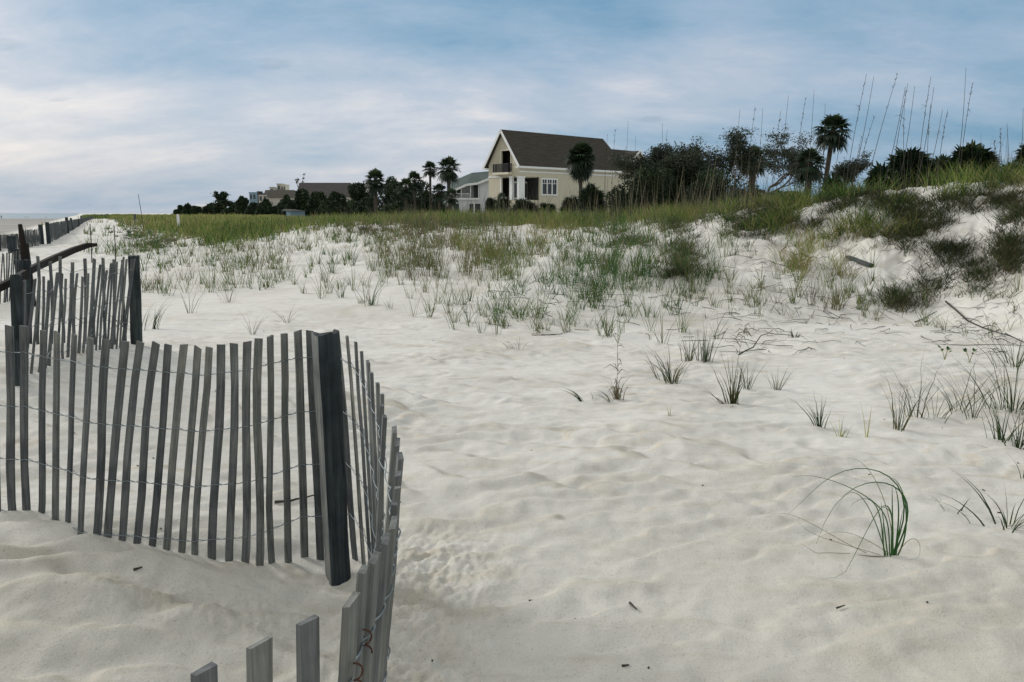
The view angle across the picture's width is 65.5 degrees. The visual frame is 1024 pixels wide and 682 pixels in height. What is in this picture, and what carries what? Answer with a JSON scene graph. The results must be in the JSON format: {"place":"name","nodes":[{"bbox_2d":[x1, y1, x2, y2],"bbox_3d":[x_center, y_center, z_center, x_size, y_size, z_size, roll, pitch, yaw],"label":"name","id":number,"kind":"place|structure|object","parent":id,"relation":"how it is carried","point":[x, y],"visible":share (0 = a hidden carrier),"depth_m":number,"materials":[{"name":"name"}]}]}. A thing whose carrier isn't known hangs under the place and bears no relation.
{"place":"outdoors","nodes":[
{"label":"outdoors","id":0,"kind":"place"},
{"bbox_2d":[0,213,79,218],"bbox_3d":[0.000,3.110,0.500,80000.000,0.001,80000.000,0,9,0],"label":"sea","id":1,"kind":"structure","parent":0,"point":[32,215],"depth_m":1016.26,"materials":[{"name":"liquid"}]},
{"bbox_2d":[41,211,865,295],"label":"meadow grass","id":2,"kind":"structure","parent":0,"point":[233,226],"depth_m":31.11,"materials":[{"name":"plant"}]},
{"bbox_2d":[0,179,1023,681],"bbox_3d":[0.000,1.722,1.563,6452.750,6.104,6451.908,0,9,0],"label":"sand","id":3,"kind":"structure","parent":0,"point":[552,533],"depth_m":4.83,"materials":[{"name":"sand"}]},
{"bbox_2d":[0,249,19,303],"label":"snow fence","id":4,"kind":"object","parent":3,"relation":"on","point":[15,260],"visible":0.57,"depth_m":14.81,"materials":[{"name":"wood"}]},
{"bbox_2d":[0,233,19,252],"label":"snow fence","id":5,"kind":"object","parent":3,"relation":"on","point":[10,242],"visible":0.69,"depth_m":32.82,"materials":[{"name":"grey wood"}]},
{"bbox_2d":[18,224,35,306],"bbox_3d":[-8.511,-1.222,13.982,0.178,1.648,0.157,-2,9,-9],"label":"fence post","id":6,"kind":"object","parent":3,"relation":"on","point":[24,250],"visible":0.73,"depth_m":13.87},
{"bbox_2d":[23,224,43,246],"bbox_3d":[-21.418,-4.586,35.559,0.180,1.199,3.924,-3,10,-19],"label":"snow fence","id":7,"kind":"object","parent":3,"relation":"on","point":[34,238],"visible":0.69,"depth_m":35.96,"materials":[{"name":"grey wood"}]},
{"bbox_2d":[20,256,126,344],"bbox_3d":[-4.387,-0.309,7.980,0.155,1.108,1.007,8,12,40],"label":"snow fence","id":8,"kind":"object","parent":3,"relation":"on","point":[24,263],"visible":0.42,"depth_m":7.83,"materials":[{"name":"grey wood"}]},
{"bbox_2d":[0,243,97,291],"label":"timber rail","id":9,"kind":"object","parent":8,"relation":"attached to","point":[5,284],"visible":0.87,"depth_m":8.41,"materials":[{"name":"wood"}]},
{"bbox_2d":[10,255,142,385],"bbox_3d":[-3.803,-0.138,7.197,0.256,1.171,2.378,-1,9,-4],"label":"snow fence","id":10,"kind":"object","parent":3,"relation":"on","point":[18,304],"visible":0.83,"depth_m":6.98,"materials":[{"name":"grey wood"}]},
{"bbox_2d":[45,214,107,243],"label":"snow fence","id":11,"kind":"object","parent":3,"relation":"on","point":[55,230],"visible":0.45,"depth_m":51.26,"materials":[{"name":"grey wood"}]},
{"bbox_2d":[152,304,170,328],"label":"grass tuft","id":12,"kind":"object","parent":3,"relation":"on","point":[154,325],"visible":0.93,"depth_m":11.45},
{"bbox_2d":[173,204,182,214],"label":"shrub","id":13,"kind":"object","parent":3,"relation":"on","point":[178,210],"visible":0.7,"depth_m":324.43,"materials":[{"name":"green plant"}]},
{"bbox_2d":[181,203,191,214],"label":"shrub","id":14,"kind":"object","parent":3,"relation":"on","point":[186,208],"visible":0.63,"depth_m":294.79,"materials":[{"name":"green plant"}]},
{"bbox_2d":[190,205,201,214],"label":"shrub","id":15,"kind":"object","parent":3,"relation":"on","point":[194,209],"visible":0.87,"depth_m":285.00,"materials":[{"name":"green plant"}]},
{"bbox_2d":[0,325,403,681],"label":"snow fence","id":16,"kind":"object","parent":3,"relation":"on","point":[367,607],"visible":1,"depth_m":3.52,"materials":[{"name":"grey wood"}]},
{"bbox_2d":[201,202,213,214],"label":"shrub","id":17,"kind":"object","parent":3,"relation":"on","point":[207,209],"visible":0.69,"depth_m":255.18,"materials":[{"name":"green plant"}]},
{"bbox_2d":[212,206,225,214],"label":"shrub","id":18,"kind":"object","parent":3,"relation":"on","point":[215,210],"visible":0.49,"depth_m":235.78,"materials":[{"name":"green plant"}]},
{"bbox_2d":[210,191,235,209],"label":"pine tree","id":19,"kind":"object","parent":3,"relation":"on","point":[221,200],"visible":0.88,"depth_m":232.52,"materials":[{"name":"green plant"}]},
{"bbox_2d":[220,204,234,214],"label":"shrub","id":20,"kind":"object","parent":3,"relation":"on","point":[231,209],"visible":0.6,"depth_m":224.97,"materials":[{"name":"green plant"}]},
{"bbox_2d":[234,195,249,214],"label":"tree","id":21,"kind":"object","parent":3,"relation":"on","point":[241,204],"visible":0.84,"depth_m":220.51,"materials":[{"name":"green plant"}]},
{"bbox_2d":[244,202,258,214],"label":"shrub","id":22,"kind":"object","parent":3,"relation":"on","point":[251,208],"visible":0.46,"depth_m":195.99,"materials":[{"name":"green plant"}]},
{"bbox_2d":[249,192,263,202],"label":"building","id":23,"kind":"structure","parent":3,"relation":"on","point":[253,197],"depth_m":255.90,"materials":[{"name":"blue glass"}]},
{"bbox_2d":[254,198,278,215],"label":"tree","id":24,"kind":"object","parent":3,"relation":"on","point":[264,207],"visible":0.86,"depth_m":186.31,"materials":[{"name":"green plant"}]},
{"bbox_2d":[266,190,295,206],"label":"building","id":25,"kind":"structure","parent":3,"relation":"on","point":[274,196],"depth_m":188.29,"materials":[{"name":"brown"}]},
{"bbox_2d":[277,194,290,214],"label":"tree","id":26,"kind":"object","parent":3,"relation":"on","point":[283,201],"visible":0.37,"depth_m":176.27,"materials":[{"name":"green plant"}]},
{"bbox_2d":[280,200,301,216],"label":"shrub","id":27,"kind":"object","parent":3,"relation":"on","point":[291,204],"visible":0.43,"depth_m":137.00,"materials":[{"name":"green plant"}]},
{"bbox_2d":[283,209,304,216],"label":"building","id":28,"kind":"structure","parent":3,"relation":"on","point":[292,212],"depth_m":131.80,"materials":[{"name":"grey"}]},
{"bbox_2d":[294,188,309,212],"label":"tree","id":29,"kind":"object","parent":3,"relation":"on","point":[302,196],"visible":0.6,"depth_m":146.32,"materials":[{"name":"green plant"}]},
{"bbox_2d":[307,191,326,215],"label":"tree","id":30,"kind":"object","parent":3,"relation":"on","point":[315,199],"visible":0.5,"depth_m":142.09,"materials":[{"name":"green plant"}]},
{"bbox_2d":[298,183,351,200],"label":"building","id":31,"kind":"structure","parent":3,"relation":"on","point":[327,189],"depth_m":165.30,"materials":[{"name":"grey"}]},
{"bbox_2d":[314,199,343,215],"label":"tree","id":32,"kind":"object","parent":3,"relation":"on","point":[332,205],"visible":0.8,"depth_m":122.28,"materials":[{"name":"green plant"}]},
{"bbox_2d":[327,191,347,209],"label":"tree","id":33,"kind":"object","parent":3,"relation":"on","point":[338,197],"visible":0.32,"depth_m":136.83,"materials":[{"name":"green plant"}]},
{"bbox_2d":[343,196,378,217],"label":"tree","id":34,"kind":"object","parent":3,"relation":"on","point":[360,206],"visible":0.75,"depth_m":112.55,"materials":[{"name":"green plant"}]},
{"bbox_2d":[347,181,379,214],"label":"tree","id":35,"kind":"object","parent":3,"relation":"on","point":[358,192],"visible":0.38,"depth_m":126.79,"materials":[{"name":"green plant"}]},
{"bbox_2d":[364,168,388,213],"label":"palm tree","id":36,"kind":"object","parent":3,"relation":"on","point":[375,187],"visible":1,"depth_m":97.67,"materials":[{"name":"green plant"}]},
{"bbox_2d":[378,176,399,213],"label":"tree","id":37,"kind":"object","parent":3,"relation":"on","point":[392,181],"visible":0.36,"depth_m":116.83,"materials":[{"name":"green plant"}]},
{"bbox_2d":[380,200,413,217],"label":"tree","id":38,"kind":"object","parent":3,"relation":"on","point":[398,204],"visible":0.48,"depth_m":105.33,"materials":[{"name":"green plant"}]},
{"bbox_2d":[394,177,415,213],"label":"palm tree","id":39,"kind":"object","parent":3,"relation":"on","point":[405,191],"visible":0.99,"depth_m":95.92,"materials":[{"name":"green plant"}]},
{"bbox_2d":[389,185,424,215],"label":"tree","id":40,"kind":"object","parent":3,"relation":"on","point":[418,201],"visible":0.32,"depth_m":109.16,"materials":[{"name":"green plant"}]},
{"bbox_2d":[407,170,424,213],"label":"palm tree","id":41,"kind":"object","parent":3,"relation":"on","point":[417,177],"visible":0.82,"depth_m":97.75,"materials":[{"name":"green plant"}]},
{"bbox_2d":[416,181,431,211],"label":"tree","id":42,"kind":"object","parent":3,"relation":"on","point":[425,192],"visible":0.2,"depth_m":115.46,"materials":[{"name":"green plant"}]},
{"bbox_2d":[422,161,438,209],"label":"palm tree","id":43,"kind":"object","parent":3,"relation":"on","point":[430,171],"visible":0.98,"depth_m":101.61,"materials":[{"name":"green plant"}]},
{"bbox_2d":[430,183,445,213],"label":"palm tree","id":44,"kind":"object","parent":3,"relation":"on","point":[440,194],"visible":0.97,"depth_m":96.06,"materials":[{"name":"green plant"}]},
{"bbox_2d":[430,196,446,213],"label":"tree","id":45,"kind":"object","parent":3,"relation":"on","point":[432,207],"visible":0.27,"depth_m":100.96,"materials":[{"name":"green plant"}]},
{"bbox_2d":[435,155,461,213],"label":"palm tree","id":46,"kind":"object","parent":3,"relation":"on","point":[449,175],"visible":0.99,"depth_m":92.53,"materials":[{"name":"green plant"}]},
{"bbox_2d":[442,188,458,212],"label":"palm tree","id":47,"kind":"object","parent":3,"relation":"on","point":[451,199],"visible":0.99,"depth_m":88.28,"materials":[{"name":"green plant"}]},
{"bbox_2d":[450,171,488,214],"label":"white house","id":48,"kind":"structure","parent":3,"relation":"on","point":[476,184],"depth_m":126.19,"materials":[{"name":"grey"}]},
{"bbox_2d":[473,185,477,197],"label":"door","id":49,"kind":"structure","parent":48,"relation":"in","point":[475,187],"depth_m":128.59,"materials":[{"name":"white paint"}]},
{"bbox_2d":[484,197,496,213],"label":"palmetto bush","id":50,"kind":"object","parent":3,"relation":"on","point":[490,201],"visible":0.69,"depth_m":64.93,"materials":[{"name":"green plant"}]},
{"bbox_2d":[493,192,511,215],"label":"palmetto bush","id":51,"kind":"object","parent":3,"relation":"on","point":[500,194],"visible":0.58,"depth_m":62.86,"materials":[{"name":"green plant"}]},
{"bbox_2d":[507,198,538,217],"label":"palmetto bush","id":52,"kind":"object","parent":3,"relation":"on","point":[519,204],"visible":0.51,"depth_m":58.76,"materials":[{"name":"green plant"}]},
{"bbox_2d":[537,202,557,214],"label":"palmetto bush","id":53,"kind":"object","parent":3,"relation":"on","point":[549,208],"visible":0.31,"depth_m":58.89,"materials":[{"name":"green plant"}]},
{"bbox_2d":[109,172,1023,315],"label":"matted dune growth","id":54,"kind":"object","parent":3,"relation":"on","point":[1004,252],"visible":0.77,"depth_m":14.78,"materials":[{"name":"green plant"}]},
{"bbox_2d":[559,194,583,213],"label":"palmetto bush","id":55,"kind":"object","parent":3,"relation":"on","point":[565,203],"visible":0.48,"depth_m":58.90,"materials":[{"name":"green plant"}]},
{"bbox_2d":[563,141,597,202],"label":"palm tree","id":56,"kind":"object","parent":3,"relation":"on","point":[581,156],"visible":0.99,"depth_m":67.77,"materials":[{"name":"green plant"}]},
{"bbox_2d":[577,181,608,213],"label":"palmetto bush","id":57,"kind":"object","parent":3,"relation":"on","point":[584,196],"visible":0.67,"depth_m":60.45,"materials":[{"name":"green plant"}]},
{"bbox_2d":[603,318,631,399],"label":"withered plant","id":58,"kind":"object","parent":3,"relation":"on","point":[616,393],"visible":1,"depth_m":6.98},
{"bbox_2d":[605,178,637,218],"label":"shrub","id":59,"kind":"object","parent":3,"relation":"on","point":[617,196],"visible":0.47,"depth_m":37.16,"materials":[{"name":"green plant"}]},
{"bbox_2d":[627,161,674,211],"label":"shrub","id":60,"kind":"object","parent":3,"relation":"on","point":[656,178],"visible":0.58,"depth_m":40.71,"materials":[{"name":"green plant"}]},
{"bbox_2d":[604,141,709,183],"bbox_3d":[8.030,-8.874,44.721,6.034,4.612,5.219,5,10,28],"label":"oak tree","id":61,"kind":"object","parent":3,"relation":"on","point":[654,154],"visible":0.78,"depth_m":44.77,"materials":[{"name":"green plant"}]},
{"bbox_2d":[319,151,1023,245],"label":"crest grass","id":62,"kind":"structure","parent":3,"relation":"on","point":[961,176],"depth_m":17.52,"materials":[{"name":"plant"}]},
{"bbox_2d":[645,348,697,383],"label":"grass tuft","id":63,"kind":"object","parent":3,"relation":"on","point":[668,376],"visible":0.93,"depth_m":7.81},
{"bbox_2d":[320,128,1023,225],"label":"dry stalks","id":64,"kind":"object","parent":3,"relation":"on","point":[685,200],"visible":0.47,"depth_m":22.60,"materials":[{"name":"plant"}]},
{"bbox_2d":[652,151,707,209],"bbox_3d":[8.859,-8.289,43.170,4.011,3.864,2.899,0,9,0],"label":"shrub","id":65,"kind":"object","parent":3,"relation":"on","point":[678,181],"visible":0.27,"depth_m":42.51,"materials":[{"name":"green plant"}]},
{"bbox_2d":[678,329,702,360],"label":"grass tuft","id":66,"kind":"object","parent":3,"relation":"on","point":[688,356],"visible":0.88,"depth_m":8.90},
{"bbox_2d":[683,136,726,190],"bbox_3d":[11.625,-9.965,49.439,5.184,5.407,2.799,-6,11,-32],"label":"oak tree","id":67,"kind":"object","parent":3,"relation":"on","point":[702,155],"visible":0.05,"depth_m":49.23,"materials":[{"name":"green plant"}]},
{"bbox_2d":[689,325,724,362],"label":"grass tuft","id":68,"kind":"object","parent":3,"relation":"on","point":[705,355],"visible":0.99,"depth_m":8.70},
{"bbox_2d":[686,168,738,205],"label":"shrub","id":69,"kind":"object","parent":3,"relation":"on","point":[715,178],"visible":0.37,"depth_m":38.94,"materials":[{"name":"green plant"}]},
{"bbox_2d":[711,323,751,403],"bbox_3d":[1.905,0.213,6.905,0.354,0.746,0.265,0,9,0],"label":"grass tuft","id":70,"kind":"object","parent":3,"relation":"on","point":[733,400],"visible":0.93,"depth_m":6.94,"materials":[{"name":"plant"}]},
{"bbox_2d":[701,126,773,183],"bbox_3d":[13.977,-10.791,51.622,5.768,6.080,3.249,0,9,0],"label":"oak tree","id":71,"kind":"object","parent":3,"relation":"on","point":[743,157],"visible":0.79,"depth_m":51.08,"materials":[{"name":"green plant"}]},
{"bbox_2d":[721,180,765,205],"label":"shrub","id":72,"kind":"object","parent":3,"relation":"on","point":[744,190],"visible":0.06,"depth_m":33.12,"materials":[{"name":"green plant"}]},
{"bbox_2d":[738,364,764,389],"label":"grass tuft","id":73,"kind":"object","parent":3,"relation":"on","point":[748,384],"visible":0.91,"depth_m":7.52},
{"bbox_2d":[736,145,770,185],"bbox_3d":[15.920,-10.577,53.058,2.389,4.996,2.506,-4,10,-24],"label":"palm tree","id":74,"kind":"object","parent":3,"relation":"on","point":[761,171],"visible":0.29,"depth_m":52.42,"materials":[{"name":"green plant"}]},
{"bbox_2d":[765,365,790,389],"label":"grass tuft","id":75,"kind":"object","parent":3,"relation":"on","point":[777,388],"visible":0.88,"depth_m":7.58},
{"bbox_2d":[756,127,829,192],"bbox_3d":[19.399,-11.738,56.057,5.721,6.548,6.120,2,9,12],"label":"oak tree","id":76,"kind":"object","parent":3,"relation":"on","point":[784,152],"visible":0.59,"depth_m":55.21,"materials":[{"name":"green plant"}]},
{"bbox_2d":[785,391,830,427],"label":"grass tuft","id":77,"kind":"object","parent":3,"relation":"on","point":[817,418],"visible":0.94,"depth_m":6.15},
{"bbox_2d":[789,147,829,194],"bbox_3d":[19.030,-10.086,51.035,2.396,4.712,2.476,-3,10,-16],"label":"palm tree","id":78,"kind":"object","parent":3,"relation":"on","point":[812,169],"visible":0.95,"depth_m":50.51,"materials":[{"name":"green plant"}]},
{"bbox_2d":[811,112,853,182],"bbox_3d":[22.630,-12.459,56.738,3.090,7.478,2.961,9,12,43],"label":"palm tree","id":79,"kind":"object","parent":3,"relation":"on","point":[831,141],"visible":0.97,"depth_m":55.93,"materials":[{"name":"green plant"}]},
{"bbox_2d":[820,173,846,193],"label":"palmetto bush","id":80,"kind":"object","parent":3,"relation":"on","point":[833,179],"visible":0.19,"depth_m":23.44,"materials":[{"name":"green plant"}]},
{"bbox_2d":[829,150,875,185],"bbox_3d":[24.765,-11.491,58.699,3.438,4.982,2.570,0,9,0],"label":"oak tree","id":81,"kind":"object","parent":3,"relation":"on","point":[865,164],"visible":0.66,"depth_m":58.08,"materials":[{"name":"green plant"}]},
{"bbox_2d":[845,74,866,186],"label":"sea oats stalk","id":82,"kind":"object","parent":3,"relation":"on","point":[855,128],"visible":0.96,"depth_m":17.85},
{"bbox_2d":[845,255,872,266],"bbox_3d":[6.326,-1.458,14.505,0.110,0.171,0.579,-4,10,-22],"label":"plank","id":83,"kind":"object","parent":3,"relation":"on","point":[860,261],"visible":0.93,"depth_m":14.46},
{"bbox_2d":[860,160,900,191],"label":"palmetto bush","id":84,"kind":"object","parent":3,"relation":"on","point":[876,171],"visible":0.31,"depth_m":18.49,"materials":[{"name":"green plant"}]},
{"bbox_2d":[866,73,897,185],"bbox_3d":[8.143,-4.526,17.604,0.572,2.713,0.018,0,9,0],"label":"sea oats stalk","id":85,"kind":"object","parent":3,"relation":"on","point":[881,128],"visible":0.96,"depth_m":17.58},
{"bbox_2d":[878,375,937,431],"bbox_3d":[2.981,0.477,6.064,0.458,0.474,0.442,-9,13,-43],"label":"grass tuft","id":86,"kind":"object","parent":3,"relation":"on","point":[899,419],"visible":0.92,"depth_m":6.10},
{"bbox_2d":[884,145,939,189],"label":"palmetto bush","id":87,"kind":"object","parent":3,"relation":"on","point":[910,157],"visible":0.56,"depth_m":18.76,"materials":[{"name":"green plant"}]},
{"bbox_2d":[868,357,957,418],"bbox_3d":[3.200,0.344,6.400,0.606,0.604,0.835,-3,10,-20],"label":"grass tuft","id":88,"kind":"object","parent":3,"relation":"on","point":[919,396],"visible":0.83,"depth_m":6.44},
{"bbox_2d":[916,78,930,184],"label":"sea oats stalk","id":89,"kind":"object","parent":3,"relation":"on","point":[922,129],"visible":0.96,"depth_m":17.61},
{"bbox_2d":[930,153,950,181],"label":"palmetto bush","id":90,"kind":"object","parent":3,"relation":"on","point":[942,157],"visible":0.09,"depth_m":19.53,"materials":[{"name":"green plant"}]},
{"bbox_2d":[893,383,1010,422],"bbox_3d":[3.470,0.481,6.359,0.800,0.348,0.697,9,13,43],"label":"grass tuft","id":91,"kind":"object","parent":3,"relation":"on","point":[940,407],"visible":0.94,"depth_m":6.41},
{"bbox_2d":[910,351,1021,413],"bbox_3d":[3.770,0.311,6.682,1.293,0.558,1.352,0,9,0],"label":"grass tuft","id":92,"kind":"object","parent":3,"relation":"on","point":[951,405],"visible":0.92,"depth_m":6.64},
{"bbox_2d":[939,139,1002,175],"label":"palmetto bush","id":93,"kind":"object","parent":3,"relation":"on","point":[970,149],"visible":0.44,"depth_m":18.27,"materials":[{"name":"green plant"}]},
{"bbox_2d":[937,356,1004,409],"bbox_3d":[3.783,0.381,6.682,0.684,0.485,0.711,4,10,23],"label":"grass tuft","id":94,"kind":"object","parent":3,"relation":"on","point":[985,391],"visible":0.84,"depth_m":6.82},
{"bbox_2d":[933,340,1023,345],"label":"stick","id":95,"kind":"object","parent":3,"relation":"on","point":[974,344],"visible":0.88,"depth_m":9.97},
{"bbox_2d":[934,469,1023,532],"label":"grass tuft","id":96,"kind":"object","parent":3,"relation":"on","point":[1003,517],"visible":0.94,"depth_m":4.25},
{"bbox_2d":[945,301,1023,342],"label":"stick","id":97,"kind":"object","parent":3,"relation":"on","point":[959,313],"visible":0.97,"depth_m":11.26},
{"bbox_2d":[949,353,1022,418],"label":"grass tuft","id":98,"kind":"object","parent":3,"relation":"on","point":[974,397],"visible":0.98,"depth_m":6.48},
{"bbox_2d":[961,342,1023,414],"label":"grass tuft","id":99,"kind":"object","parent":3,"relation":"on","point":[1011,400],"visible":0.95,"depth_m":6.67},
{"bbox_2d":[965,320,1023,370],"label":"grass tuft","id":100,"kind":"object","parent":3,"relation":"on","point":[1019,363],"visible":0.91,"depth_m":8.67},
{"bbox_2d":[977,402,1023,449],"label":"grass tuft","id":101,"kind":"object","parent":3,"relation":"on","point":[1017,441],"visible":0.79,"depth_m":5.68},
{"bbox_2d":[978,390,1023,441],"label":"grass tuft","id":102,"kind":"object","parent":3,"relation":"on","point":[999,431],"visible":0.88,"depth_m":5.87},
{"bbox_2d":[999,159,1023,171],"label":"palmetto bush","id":103,"kind":"object","parent":3,"relation":"on","point":[1009,164],"visible":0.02,"depth_m":17.07,"materials":[{"name":"green plant"}]},
{"bbox_2d":[1011,143,1023,163],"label":"palmetto bush","id":104,"kind":"object","parent":3,"relation":"on","point":[1020,156],"visible":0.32,"depth_m":17.60,"materials":[{"name":"green plant"}]},
{"bbox_2d":[0,0,1023,212],"label":"sky","id":105,"kind":"structure","parent":0,"point":[104,104],"materials":[{"name":"blue"}]},
{"bbox_2d":[74,193,1023,343],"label":"dune grass","id":106,"kind":"structure","parent":0,"point":[615,255],"depth_m":16.05,"materials":[{"name":"plant"}]},
{"bbox_2d":[482,129,644,217],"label":"cream house","id":107,"kind":"structure","parent":0,"point":[533,161],"depth_m":104.54,"materials":[{"name":"paint"}]},
{"bbox_2d":[541,178,557,195],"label":"window","id":108,"kind":"structure","parent":107,"relation":"in","point":[552,183],"depth_m":104.57,"materials":[{"name":"white paint"}]},
{"bbox_2d":[483,227,1023,354],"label":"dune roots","id":109,"kind":"object","parent":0,"point":[809,308],"visible":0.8,"depth_m":12.20,"materials":[{"name":"plant"}]},
{"bbox_2d":[765,458,919,577],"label":"arching grass","id":110,"kind":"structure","parent":0,"point":[893,552],"depth_m":3.87,"materials":[{"name":"plant"}]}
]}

